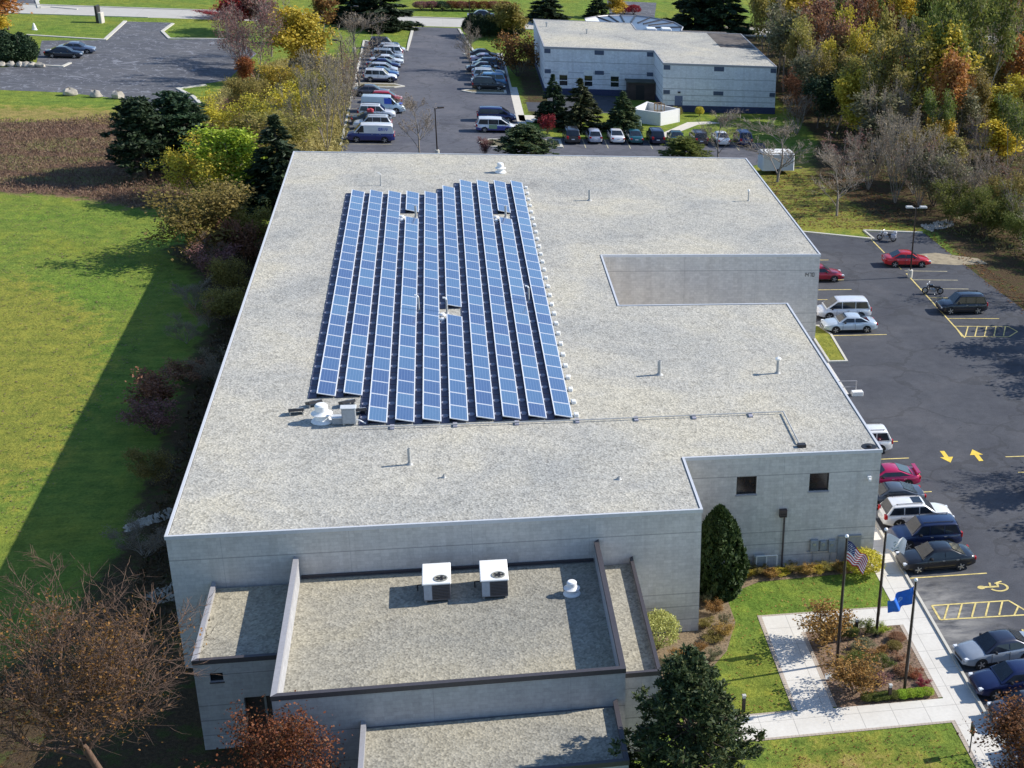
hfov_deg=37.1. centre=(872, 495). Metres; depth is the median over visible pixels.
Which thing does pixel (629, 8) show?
shrub
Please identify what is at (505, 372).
solar panel
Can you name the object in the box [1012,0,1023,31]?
tree
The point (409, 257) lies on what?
solar panel
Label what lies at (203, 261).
shrub
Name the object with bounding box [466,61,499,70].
parked car
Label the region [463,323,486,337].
solar panel
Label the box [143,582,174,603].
drain stones
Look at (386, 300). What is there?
solar panel
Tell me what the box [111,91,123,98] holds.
boulder
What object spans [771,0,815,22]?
tree
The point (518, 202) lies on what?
solar panel
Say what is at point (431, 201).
solar panel
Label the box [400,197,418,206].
solar panel
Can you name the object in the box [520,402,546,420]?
solar panel
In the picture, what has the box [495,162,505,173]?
roof fan
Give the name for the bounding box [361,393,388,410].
solar panel
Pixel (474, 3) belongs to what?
shrub
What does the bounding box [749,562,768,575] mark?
shrub
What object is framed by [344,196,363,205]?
solar panel
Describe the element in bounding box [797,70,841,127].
tree
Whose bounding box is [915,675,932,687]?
shrub
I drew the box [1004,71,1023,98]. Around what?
tree
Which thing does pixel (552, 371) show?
solar panel
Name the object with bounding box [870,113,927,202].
tree
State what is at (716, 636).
shrub
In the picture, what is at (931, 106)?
tree
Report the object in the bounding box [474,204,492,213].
solar panel
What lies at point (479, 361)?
solar panel
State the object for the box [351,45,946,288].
faded markings
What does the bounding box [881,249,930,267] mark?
parked car
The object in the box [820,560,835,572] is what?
shrub
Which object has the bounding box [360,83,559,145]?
traffic islands
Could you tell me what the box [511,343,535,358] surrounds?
solar panel
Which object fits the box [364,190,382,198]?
solar panel
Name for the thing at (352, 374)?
solar panel
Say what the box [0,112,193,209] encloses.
meadow grass
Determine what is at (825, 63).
tree
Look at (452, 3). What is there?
shrub
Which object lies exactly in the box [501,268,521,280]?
solar panel
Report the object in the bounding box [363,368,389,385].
solar panel
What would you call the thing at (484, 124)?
parked car
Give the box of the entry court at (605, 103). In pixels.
[526,95,616,112]
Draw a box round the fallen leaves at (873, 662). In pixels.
[809,626,934,705]
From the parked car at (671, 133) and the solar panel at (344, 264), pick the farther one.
the parked car at (671, 133)
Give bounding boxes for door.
[245,696,274,739]
[675,96,682,104]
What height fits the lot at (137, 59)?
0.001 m
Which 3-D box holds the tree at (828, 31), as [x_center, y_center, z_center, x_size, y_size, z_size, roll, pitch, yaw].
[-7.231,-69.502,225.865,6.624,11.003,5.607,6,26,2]
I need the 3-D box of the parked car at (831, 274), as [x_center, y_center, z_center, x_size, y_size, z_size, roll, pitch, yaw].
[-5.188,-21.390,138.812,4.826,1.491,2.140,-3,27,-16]
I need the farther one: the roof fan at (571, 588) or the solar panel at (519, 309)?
the solar panel at (519, 309)
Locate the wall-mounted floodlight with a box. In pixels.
[839,380,862,395]
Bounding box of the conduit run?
[363,411,805,447]
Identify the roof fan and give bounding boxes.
[311,402,332,425]
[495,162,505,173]
[563,579,580,597]
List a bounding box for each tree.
[0,0,32,29]
[0,15,14,29]
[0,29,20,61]
[0,38,9,60]
[0,546,223,767]
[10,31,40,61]
[97,95,196,180]
[131,173,265,263]
[139,90,213,172]
[145,131,238,196]
[178,689,352,767]
[181,123,266,187]
[197,86,280,131]
[206,98,244,114]
[206,105,240,126]
[208,0,288,80]
[210,3,258,62]
[213,0,253,30]
[220,74,272,111]
[224,98,330,146]
[232,54,257,82]
[237,0,278,29]
[237,113,300,216]
[247,0,293,56]
[263,4,322,70]
[269,6,339,62]
[275,76,318,141]
[286,67,341,106]
[290,40,350,150]
[308,0,339,30]
[319,0,367,27]
[320,45,364,127]
[330,11,392,85]
[337,42,360,103]
[348,0,426,30]
[364,12,392,32]
[384,15,404,32]
[392,92,439,152]
[453,20,481,65]
[461,12,480,35]
[474,13,488,36]
[484,13,499,35]
[485,0,530,37]
[487,123,559,154]
[491,14,507,35]
[500,18,512,34]
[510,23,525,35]
[522,0,571,22]
[532,74,567,126]
[552,78,609,134]
[582,0,612,17]
[602,91,643,135]
[606,0,628,13]
[607,642,766,767]
[657,135,714,156]
[662,0,725,30]
[685,0,755,35]
[696,108,747,157]
[728,115,816,181]
[746,0,773,53]
[761,1,805,91]
[765,0,780,57]
[765,0,796,81]
[766,0,834,24]
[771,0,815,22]
[779,58,818,113]
[779,91,816,133]
[780,30,800,97]
[781,13,817,100]
[784,44,821,90]
[787,38,822,109]
[788,48,823,122]
[795,2,868,57]
[796,0,870,41]
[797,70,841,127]
[806,143,869,215]
[811,46,858,126]
[813,0,837,11]
[818,14,838,42]
[819,27,871,115]
[819,126,872,178]
[826,0,844,36]
[827,65,877,139]
[831,32,852,98]
[833,55,869,133]
[834,4,879,44]
[836,0,867,12]
[841,0,876,29]
[845,131,894,189]
[846,37,892,67]
[846,91,904,158]
[856,9,907,37]
[858,61,919,149]
[859,45,896,137]
[861,82,900,162]
[863,0,898,32]
[863,8,908,57]
[864,29,940,141]
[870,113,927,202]
[874,105,921,170]
[876,0,886,89]
[879,49,910,115]
[884,0,919,26]
[887,74,915,121]
[891,132,944,194]
[892,78,921,154]
[892,85,945,134]
[892,117,949,181]
[897,10,925,76]
[897,11,930,63]
[899,122,952,205]
[902,147,978,205]
[904,20,991,130]
[913,0,959,38]
[916,144,970,199]
[921,117,957,142]
[923,84,957,138]
[925,0,940,39]
[925,43,976,113]
[927,159,992,212]
[928,0,972,138]
[929,175,975,221]
[935,134,970,191]
[937,0,971,40]
[937,79,984,140]
[952,196,1023,233]
[956,69,976,134]
[956,681,1023,767]
[957,0,1002,44]
[961,0,1023,126]
[964,113,995,166]
[965,148,1004,190]
[967,29,980,51]
[967,37,1005,111]
[968,63,994,135]
[969,178,1020,235]
[972,119,1023,162]
[978,81,1023,125]
[983,169,1023,214]
[985,155,1023,191]
[987,25,1019,59]
[989,52,1021,88]
[990,0,1021,26]
[991,22,1002,60]
[991,91,1023,168]
[996,176,1023,238]
[1000,31,1023,87]
[1002,211,1023,245]
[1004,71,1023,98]
[1010,0,1023,29]
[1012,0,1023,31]
[1018,83,1023,111]
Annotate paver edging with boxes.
[744,606,980,767]
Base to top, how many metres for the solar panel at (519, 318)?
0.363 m
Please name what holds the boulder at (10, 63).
on the ground at (86, 494)
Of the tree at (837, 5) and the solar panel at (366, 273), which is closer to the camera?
the solar panel at (366, 273)
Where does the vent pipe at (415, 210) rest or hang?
on the office building at (302, 549)
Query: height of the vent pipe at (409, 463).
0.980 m
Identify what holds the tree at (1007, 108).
on the ground at (86, 494)
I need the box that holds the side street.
[10,0,655,17]
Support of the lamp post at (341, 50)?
on the ground at (86, 494)
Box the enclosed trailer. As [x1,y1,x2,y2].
[757,149,801,173]
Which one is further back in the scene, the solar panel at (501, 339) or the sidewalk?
the solar panel at (501, 339)
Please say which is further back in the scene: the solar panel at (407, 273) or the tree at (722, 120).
the tree at (722, 120)
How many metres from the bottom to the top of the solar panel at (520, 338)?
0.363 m
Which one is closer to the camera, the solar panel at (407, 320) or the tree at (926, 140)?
the solar panel at (407, 320)
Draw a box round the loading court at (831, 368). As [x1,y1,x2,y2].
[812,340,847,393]
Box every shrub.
[98,508,168,557]
[115,384,181,434]
[117,365,189,409]
[119,446,178,485]
[159,357,207,381]
[162,312,205,343]
[167,275,211,307]
[182,297,218,326]
[182,344,227,382]
[183,230,229,261]
[184,243,243,281]
[189,111,293,169]
[190,7,223,16]
[196,284,246,318]
[204,221,267,257]
[204,255,250,289]
[217,217,261,263]
[220,207,249,227]
[226,201,271,244]
[253,62,305,92]
[261,78,329,120]
[287,51,332,81]
[412,1,429,9]
[423,1,439,9]
[433,0,450,10]
[445,0,459,10]
[455,1,471,10]
[465,0,481,10]
[476,1,491,9]
[476,136,493,153]
[486,1,497,9]
[489,27,539,76]
[520,37,533,61]
[537,113,555,133]
[617,5,631,13]
[626,4,641,13]
[647,607,681,649]
[666,646,684,654]
[694,639,708,650]
[695,106,704,115]
[698,616,714,628]
[699,591,711,605]
[701,629,725,642]
[704,597,723,613]
[704,646,725,662]
[710,620,736,635]
[718,612,730,624]
[747,567,758,577]
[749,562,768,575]
[761,566,780,577]
[773,563,790,576]
[785,558,804,572]
[792,596,857,648]
[795,562,816,574]
[809,560,825,574]
[817,633,889,695]
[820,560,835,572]
[830,559,846,572]
[839,648,856,668]
[841,623,859,637]
[843,546,885,575]
[846,650,872,664]
[851,636,878,650]
[852,618,879,634]
[860,691,873,701]
[864,643,888,655]
[869,652,896,669]
[870,690,883,701]
[871,671,896,684]
[874,620,893,633]
[879,690,891,699]
[885,639,903,649]
[887,689,899,699]
[888,631,906,641]
[889,651,906,661]
[893,662,913,675]
[896,688,909,699]
[905,688,917,697]
[909,668,924,678]
[912,687,926,697]
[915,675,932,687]
[920,686,934,696]
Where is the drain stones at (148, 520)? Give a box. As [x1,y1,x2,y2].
[123,507,171,531]
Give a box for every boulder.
[0,61,6,66]
[6,61,15,66]
[16,61,21,66]
[22,61,28,66]
[27,61,35,66]
[35,61,45,67]
[62,87,77,95]
[89,90,102,97]
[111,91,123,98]
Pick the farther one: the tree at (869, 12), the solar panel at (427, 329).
the tree at (869, 12)
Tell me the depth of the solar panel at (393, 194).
125.77 m
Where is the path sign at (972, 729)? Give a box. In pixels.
[969,723,974,752]
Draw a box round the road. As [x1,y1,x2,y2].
[3,5,998,42]
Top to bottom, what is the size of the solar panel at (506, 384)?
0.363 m
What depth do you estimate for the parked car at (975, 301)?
132.96 m
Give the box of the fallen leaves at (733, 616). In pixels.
[694,571,848,650]
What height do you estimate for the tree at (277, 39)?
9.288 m
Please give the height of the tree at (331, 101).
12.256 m
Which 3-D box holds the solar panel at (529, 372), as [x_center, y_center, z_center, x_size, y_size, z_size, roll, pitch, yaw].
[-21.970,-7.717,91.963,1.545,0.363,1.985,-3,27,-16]
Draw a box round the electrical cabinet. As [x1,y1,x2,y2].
[340,405,365,425]
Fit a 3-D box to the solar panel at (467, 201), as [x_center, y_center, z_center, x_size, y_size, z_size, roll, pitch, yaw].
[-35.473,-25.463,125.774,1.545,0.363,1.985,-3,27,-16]
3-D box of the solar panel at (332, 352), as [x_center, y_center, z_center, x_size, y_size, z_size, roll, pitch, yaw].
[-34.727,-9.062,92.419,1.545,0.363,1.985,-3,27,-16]
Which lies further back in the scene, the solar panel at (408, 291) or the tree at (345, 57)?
the tree at (345, 57)
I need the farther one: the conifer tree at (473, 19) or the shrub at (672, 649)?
the conifer tree at (473, 19)
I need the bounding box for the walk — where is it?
[509,87,716,136]
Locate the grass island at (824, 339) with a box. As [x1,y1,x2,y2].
[815,326,844,359]
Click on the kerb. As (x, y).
(37, 4)
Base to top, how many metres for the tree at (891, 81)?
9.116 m
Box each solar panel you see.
[308,380,336,397]
[311,368,338,385]
[313,357,340,372]
[315,345,341,360]
[317,334,343,349]
[319,324,344,338]
[321,314,346,328]
[323,304,347,317]
[325,295,349,307]
[327,285,350,298]
[328,277,351,289]
[330,268,353,280]
[332,260,354,271]
[333,252,355,263]
[335,244,356,255]
[335,380,363,397]
[336,236,357,247]
[337,229,358,239]
[337,368,364,384]
[339,222,359,232]
[339,356,365,372]
[340,215,360,225]
[341,208,361,218]
[341,345,366,360]
[342,334,367,349]
[343,202,362,211]
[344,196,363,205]
[344,324,368,338]
[345,189,364,198]
[345,313,369,327]
[347,304,370,317]
[348,294,371,307]
[350,285,372,298]
[351,276,373,288]
[352,268,374,280]
[354,260,375,271]
[355,252,376,263]
[356,244,376,255]
[357,236,377,247]
[358,229,378,239]
[359,222,379,232]
[359,406,387,424]
[360,215,379,225]
[361,209,380,218]
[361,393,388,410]
[362,202,381,211]
[362,380,388,397]
[363,196,381,205]
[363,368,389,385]
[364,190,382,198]
[365,357,390,372]
[366,345,391,361]
[367,335,391,349]
[368,324,392,338]
[369,314,393,328]
[370,304,393,318]
[371,295,394,308]
[372,286,394,298]
[373,277,395,289]
[374,269,395,280]
[375,260,396,272]
[376,252,396,263]
[377,237,397,248]
[377,245,397,255]
[378,230,398,240]
[379,223,398,233]
[380,209,399,219]
[380,216,399,226]
[381,203,399,212]
[382,190,400,199]
[382,197,400,205]
[387,405,414,423]
[388,392,414,410]
[389,368,414,384]
[389,380,414,397]
[390,356,415,372]
[391,345,415,360]
[392,324,415,338]
[392,334,415,349]
[393,314,416,328]
[394,295,416,308]
[394,304,416,317]
[395,277,416,289]
[395,286,416,298]
[396,260,417,272]
[396,269,417,280]
[397,245,417,255]
[397,252,417,263]
[398,230,417,240]
[398,237,417,248]
[399,216,418,226]
[399,223,418,233]
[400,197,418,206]
[400,203,418,212]
[401,191,418,199]
[414,405,440,423]
[415,356,439,372]
[415,368,440,384]
[415,380,440,396]
[415,392,440,409]
[416,314,439,327]
[416,324,439,338]
[416,334,439,349]
[416,345,439,360]
[417,269,438,280]
[417,277,438,289]
[417,286,438,298]
[417,295,438,308]
[417,304,438,317]
[418,203,436,212]
[418,210,437,219]
[418,223,437,233]
[418,230,437,240]
[418,237,437,248]
[418,245,437,256]
[418,253,437,264]
[418,261,438,272]
[419,191,436,200]
[419,197,436,206]
[419,216,437,226]
[437,185,454,194]
[437,191,454,200]
[437,197,455,206]
[437,204,455,213]
[438,210,455,219]
[438,217,456,226]
[438,224,456,233]
[438,231,457,241]
[438,238,457,248]
[438,245,458,256]
[438,253,458,264]
[438,261,459,272]
[439,269,459,280]
[439,277,460,289]
[439,286,460,298]
[439,295,461,308]
[439,314,462,327]
[440,324,462,338]
[440,334,463,349]
[440,345,464,360]
[440,356,464,371]
[441,367,465,383]
[441,379,466,396]
[441,392,467,409]
[441,405,467,422]
[454,179,471,188]
[455,185,472,194]
[455,191,472,200]
[455,197,473,206]
[456,203,473,212]
[456,210,474,219]
[457,216,475,226]
[457,223,475,233]
[457,230,476,240]
[458,237,477,248]
[458,245,478,255]
[459,252,478,263]
[459,260,479,271]
[460,268,480,280]
[460,277,481,289]
[461,285,482,298]
[461,294,483,307]
[461,303,484,316]
[462,313,485,326]
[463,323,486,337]
[464,333,487,347]
[464,344,488,359]
[465,355,489,370]
[465,366,490,382]
[466,378,491,394]
[467,390,493,407]
[468,403,494,421]
[472,180,488,188]
[472,185,489,194]
[473,191,490,200]
[473,198,491,206]
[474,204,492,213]
[475,210,493,219]
[475,217,493,226]
[476,223,494,233]
[477,230,495,240]
[477,237,496,248]
[478,245,497,255]
[479,253,499,263]
[480,260,500,271]
[480,268,501,280]
[481,277,502,289]
[482,285,503,298]
[483,294,504,307]
[484,303,506,316]
[485,313,507,326]
[486,323,509,337]
[487,333,510,347]
[488,344,512,358]
[489,180,505,188]
[489,355,513,370]
[490,186,506,194]
[490,192,507,200]
[490,366,515,382]
[491,198,508,206]
[491,378,516,394]
[492,204,510,213]
[493,390,518,407]
[494,217,512,226]
[494,403,520,420]
[495,223,513,233]
[496,230,514,240]
[497,238,516,248]
[498,245,517,255]
[499,252,519,263]
[500,260,520,271]
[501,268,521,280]
[502,277,523,288]
[503,285,525,297]
[505,294,526,307]
[506,180,522,188]
[506,303,528,316]
[507,186,524,194]
[507,313,529,326]
[508,192,525,200]
[509,198,526,207]
[509,323,531,336]
[510,204,528,213]
[510,210,529,220]
[510,333,533,347]
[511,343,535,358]
[512,217,530,226]
[513,224,532,233]
[513,354,537,369]
[514,365,539,381]
[515,231,533,241]
[516,238,535,248]
[516,377,541,393]
[517,245,537,256]
[518,389,544,406]
[519,253,538,263]
[520,260,540,271]
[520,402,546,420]
[521,268,542,280]
[523,277,544,288]
[524,285,546,297]
[526,294,548,307]
[528,303,550,316]
[529,313,552,326]
[531,322,554,336]
[533,333,556,347]
[535,343,559,358]
[537,354,561,369]
[539,365,563,381]
[541,377,566,393]
[543,389,569,406]
[545,402,572,419]
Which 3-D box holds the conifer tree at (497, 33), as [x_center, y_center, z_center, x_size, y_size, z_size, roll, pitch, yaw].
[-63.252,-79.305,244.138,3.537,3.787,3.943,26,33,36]
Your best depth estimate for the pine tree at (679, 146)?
173.99 m
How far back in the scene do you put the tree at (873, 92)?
180.81 m
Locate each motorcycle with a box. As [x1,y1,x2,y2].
[877,229,896,241]
[922,281,943,294]
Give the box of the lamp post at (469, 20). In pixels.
[469,1,471,50]
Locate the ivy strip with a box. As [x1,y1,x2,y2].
[121,253,258,631]
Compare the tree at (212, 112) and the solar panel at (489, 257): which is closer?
the solar panel at (489, 257)
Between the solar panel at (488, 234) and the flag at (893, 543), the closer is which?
the flag at (893, 543)
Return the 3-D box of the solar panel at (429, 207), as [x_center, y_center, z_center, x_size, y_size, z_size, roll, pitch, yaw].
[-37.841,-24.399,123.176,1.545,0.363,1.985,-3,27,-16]
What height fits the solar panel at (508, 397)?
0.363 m
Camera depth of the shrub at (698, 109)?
200.13 m
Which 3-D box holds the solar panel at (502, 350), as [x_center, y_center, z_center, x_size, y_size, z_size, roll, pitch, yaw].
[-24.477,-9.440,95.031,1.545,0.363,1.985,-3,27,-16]
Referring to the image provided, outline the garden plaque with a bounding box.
[825,673,832,680]
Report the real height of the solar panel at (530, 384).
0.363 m
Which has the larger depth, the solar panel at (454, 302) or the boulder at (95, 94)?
the boulder at (95, 94)
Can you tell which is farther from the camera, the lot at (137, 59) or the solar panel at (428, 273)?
the lot at (137, 59)
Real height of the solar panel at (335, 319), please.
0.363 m
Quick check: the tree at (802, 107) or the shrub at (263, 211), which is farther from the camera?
the tree at (802, 107)
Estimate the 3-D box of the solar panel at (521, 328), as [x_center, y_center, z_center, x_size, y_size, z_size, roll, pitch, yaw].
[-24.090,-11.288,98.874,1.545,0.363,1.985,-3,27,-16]
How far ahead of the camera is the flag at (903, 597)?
73.91 m
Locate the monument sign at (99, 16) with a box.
[94,5,104,22]
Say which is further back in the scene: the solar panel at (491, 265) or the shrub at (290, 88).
the shrub at (290, 88)
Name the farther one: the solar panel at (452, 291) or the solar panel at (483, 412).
the solar panel at (452, 291)
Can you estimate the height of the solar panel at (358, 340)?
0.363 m
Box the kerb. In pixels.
[5,0,1013,764]
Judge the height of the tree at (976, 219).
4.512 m
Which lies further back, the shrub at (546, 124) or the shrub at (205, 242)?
the shrub at (546, 124)
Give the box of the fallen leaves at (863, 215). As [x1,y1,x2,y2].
[760,169,1023,313]
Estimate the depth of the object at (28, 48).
195.80 m
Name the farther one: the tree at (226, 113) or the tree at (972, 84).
the tree at (972, 84)
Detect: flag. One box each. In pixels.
[846,541,867,574]
[886,533,906,553]
[887,586,913,612]
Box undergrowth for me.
[755,33,1023,261]
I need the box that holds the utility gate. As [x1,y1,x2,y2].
[753,554,777,571]
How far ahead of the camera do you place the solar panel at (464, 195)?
127.40 m
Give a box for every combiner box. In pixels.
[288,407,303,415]
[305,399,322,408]
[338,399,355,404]
[356,407,366,413]
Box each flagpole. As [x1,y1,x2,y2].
[835,534,848,661]
[873,528,887,637]
[903,578,917,688]
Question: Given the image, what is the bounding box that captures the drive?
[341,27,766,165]
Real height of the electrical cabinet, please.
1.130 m
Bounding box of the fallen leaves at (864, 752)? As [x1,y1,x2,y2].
[766,729,960,767]
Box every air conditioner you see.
[417,562,450,602]
[474,559,508,598]
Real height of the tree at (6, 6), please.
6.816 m
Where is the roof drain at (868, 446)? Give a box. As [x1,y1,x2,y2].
[861,443,876,448]
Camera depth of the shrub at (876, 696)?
75.66 m
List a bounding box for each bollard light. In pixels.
[741,694,745,711]
[854,618,858,632]
[888,683,892,697]
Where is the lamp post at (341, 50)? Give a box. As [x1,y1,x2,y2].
[332,39,344,87]
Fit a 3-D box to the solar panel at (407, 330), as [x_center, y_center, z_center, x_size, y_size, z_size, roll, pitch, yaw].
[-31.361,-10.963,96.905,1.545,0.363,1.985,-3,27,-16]
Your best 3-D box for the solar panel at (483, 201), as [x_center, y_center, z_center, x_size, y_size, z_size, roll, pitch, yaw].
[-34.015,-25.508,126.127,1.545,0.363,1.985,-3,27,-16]
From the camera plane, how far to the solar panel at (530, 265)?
111.27 m
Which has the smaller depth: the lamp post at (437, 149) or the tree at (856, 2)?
the lamp post at (437, 149)
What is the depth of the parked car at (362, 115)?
180.40 m
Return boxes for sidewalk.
[719,525,1011,767]
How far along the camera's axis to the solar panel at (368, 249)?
111.73 m
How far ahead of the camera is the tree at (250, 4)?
225.11 m
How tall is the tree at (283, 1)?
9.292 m
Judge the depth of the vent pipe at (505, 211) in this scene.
122.99 m
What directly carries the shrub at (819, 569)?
on the planting bed at (687, 638)
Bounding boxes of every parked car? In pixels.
[43,46,83,58]
[58,41,96,53]
[346,122,394,142]
[351,108,391,121]
[352,84,389,96]
[353,113,391,127]
[357,102,395,117]
[361,94,405,113]
[363,67,397,82]
[364,66,398,76]
[366,58,400,67]
[367,62,397,70]
[368,36,399,47]
[370,54,403,63]
[370,90,402,100]
[371,47,403,58]
[377,42,405,51]
[380,43,402,54]
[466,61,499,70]
[467,10,494,15]
[467,48,498,56]
[470,52,501,60]
[471,65,504,74]
[471,72,506,83]
[472,57,500,66]
[472,67,494,77]
[472,75,505,89]
[475,116,514,132]
[476,106,515,121]
[562,126,579,142]
[585,128,601,142]
[607,128,624,142]
[625,129,643,143]
[646,126,664,143]
[667,130,683,140]
[689,129,708,144]
[711,131,730,144]
[733,129,752,144]
[816,295,871,317]
[819,263,843,281]
[821,312,877,333]
[866,423,892,453]
[877,481,926,508]
[878,494,954,525]
[879,463,920,483]
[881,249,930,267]
[886,512,962,549]
[895,540,976,573]
[935,290,987,314]
[953,628,1023,669]
[968,658,1023,699]
[986,690,1023,730]
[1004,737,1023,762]
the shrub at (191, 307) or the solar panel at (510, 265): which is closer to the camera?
the solar panel at (510, 265)
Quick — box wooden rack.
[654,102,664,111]
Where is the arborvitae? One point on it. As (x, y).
(721, 539)
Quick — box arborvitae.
[699,503,750,602]
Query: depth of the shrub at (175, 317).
111.49 m
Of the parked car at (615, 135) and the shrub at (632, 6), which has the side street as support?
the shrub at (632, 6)
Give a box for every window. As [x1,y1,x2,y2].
[210,673,224,683]
[559,75,566,85]
[585,76,592,86]
[611,77,618,87]
[735,476,756,496]
[808,473,828,492]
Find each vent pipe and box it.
[406,448,412,465]
[414,205,417,217]
[414,294,419,311]
[442,297,448,313]
[503,206,507,217]
[587,190,591,200]
[655,360,662,375]
[775,357,780,373]
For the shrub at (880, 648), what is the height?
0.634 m
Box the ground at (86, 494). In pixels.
[0,0,1023,767]
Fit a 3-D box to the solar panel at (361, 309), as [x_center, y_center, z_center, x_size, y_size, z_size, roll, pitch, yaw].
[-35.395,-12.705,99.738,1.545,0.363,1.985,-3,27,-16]
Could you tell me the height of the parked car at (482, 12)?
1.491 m
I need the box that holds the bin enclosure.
[635,102,679,125]
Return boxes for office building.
[164,151,882,767]
[533,15,776,113]
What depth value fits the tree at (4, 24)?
209.08 m
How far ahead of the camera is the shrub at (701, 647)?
78.66 m
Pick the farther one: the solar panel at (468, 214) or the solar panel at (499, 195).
the solar panel at (499, 195)
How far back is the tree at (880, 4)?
222.20 m
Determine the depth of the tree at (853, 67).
192.39 m
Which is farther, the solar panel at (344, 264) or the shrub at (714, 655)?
the solar panel at (344, 264)
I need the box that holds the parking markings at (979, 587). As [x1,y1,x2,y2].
[817,230,1023,630]
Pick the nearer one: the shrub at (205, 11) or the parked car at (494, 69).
the parked car at (494, 69)
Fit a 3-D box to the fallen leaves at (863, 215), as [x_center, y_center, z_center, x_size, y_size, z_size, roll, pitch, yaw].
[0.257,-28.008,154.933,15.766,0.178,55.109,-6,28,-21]
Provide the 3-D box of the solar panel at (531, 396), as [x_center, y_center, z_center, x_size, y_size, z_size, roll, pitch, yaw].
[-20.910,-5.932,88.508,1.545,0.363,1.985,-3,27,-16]
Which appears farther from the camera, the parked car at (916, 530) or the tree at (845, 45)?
the tree at (845, 45)
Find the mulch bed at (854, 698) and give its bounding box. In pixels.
[805,625,938,707]
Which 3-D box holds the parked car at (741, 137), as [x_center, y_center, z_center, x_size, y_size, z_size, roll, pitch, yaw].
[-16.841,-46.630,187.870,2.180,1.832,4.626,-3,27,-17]
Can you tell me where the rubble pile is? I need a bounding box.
[921,219,953,231]
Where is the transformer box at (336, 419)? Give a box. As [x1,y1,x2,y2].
[331,414,341,424]
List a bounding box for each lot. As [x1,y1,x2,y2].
[0,21,255,109]
[805,232,1023,766]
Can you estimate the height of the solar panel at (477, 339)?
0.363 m
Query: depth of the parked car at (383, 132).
172.59 m
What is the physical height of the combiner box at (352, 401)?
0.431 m
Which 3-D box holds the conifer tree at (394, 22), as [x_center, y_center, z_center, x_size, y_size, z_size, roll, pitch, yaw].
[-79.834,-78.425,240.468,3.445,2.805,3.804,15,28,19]
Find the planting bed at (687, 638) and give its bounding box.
[653,564,871,675]
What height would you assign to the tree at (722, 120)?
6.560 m
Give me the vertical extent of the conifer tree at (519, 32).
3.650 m
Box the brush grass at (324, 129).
[178,54,351,190]
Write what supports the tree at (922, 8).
on the ground at (86, 494)
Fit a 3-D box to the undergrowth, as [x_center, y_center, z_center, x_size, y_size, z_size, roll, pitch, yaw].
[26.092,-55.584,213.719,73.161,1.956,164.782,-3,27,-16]
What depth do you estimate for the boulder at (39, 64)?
195.42 m
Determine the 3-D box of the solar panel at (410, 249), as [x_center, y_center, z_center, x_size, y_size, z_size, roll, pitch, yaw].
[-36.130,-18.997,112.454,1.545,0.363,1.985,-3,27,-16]
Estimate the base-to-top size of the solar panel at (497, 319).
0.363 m
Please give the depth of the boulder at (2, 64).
194.13 m
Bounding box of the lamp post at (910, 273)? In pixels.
[905,206,926,277]
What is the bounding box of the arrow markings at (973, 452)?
[940,449,982,462]
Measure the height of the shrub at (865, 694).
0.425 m
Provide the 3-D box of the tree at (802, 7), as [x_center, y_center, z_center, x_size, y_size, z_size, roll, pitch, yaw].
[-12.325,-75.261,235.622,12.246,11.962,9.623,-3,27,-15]
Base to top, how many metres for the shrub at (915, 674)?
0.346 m
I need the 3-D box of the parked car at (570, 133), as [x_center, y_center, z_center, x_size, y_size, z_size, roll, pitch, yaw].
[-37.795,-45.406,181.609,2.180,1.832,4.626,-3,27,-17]
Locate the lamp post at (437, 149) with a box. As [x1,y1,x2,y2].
[434,106,443,152]
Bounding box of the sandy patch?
[919,253,987,264]
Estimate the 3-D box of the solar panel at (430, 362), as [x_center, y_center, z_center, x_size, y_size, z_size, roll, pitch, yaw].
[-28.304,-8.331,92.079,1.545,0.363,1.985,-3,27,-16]
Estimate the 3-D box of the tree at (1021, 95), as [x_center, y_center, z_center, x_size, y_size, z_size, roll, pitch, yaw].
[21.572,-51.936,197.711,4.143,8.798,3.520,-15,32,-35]

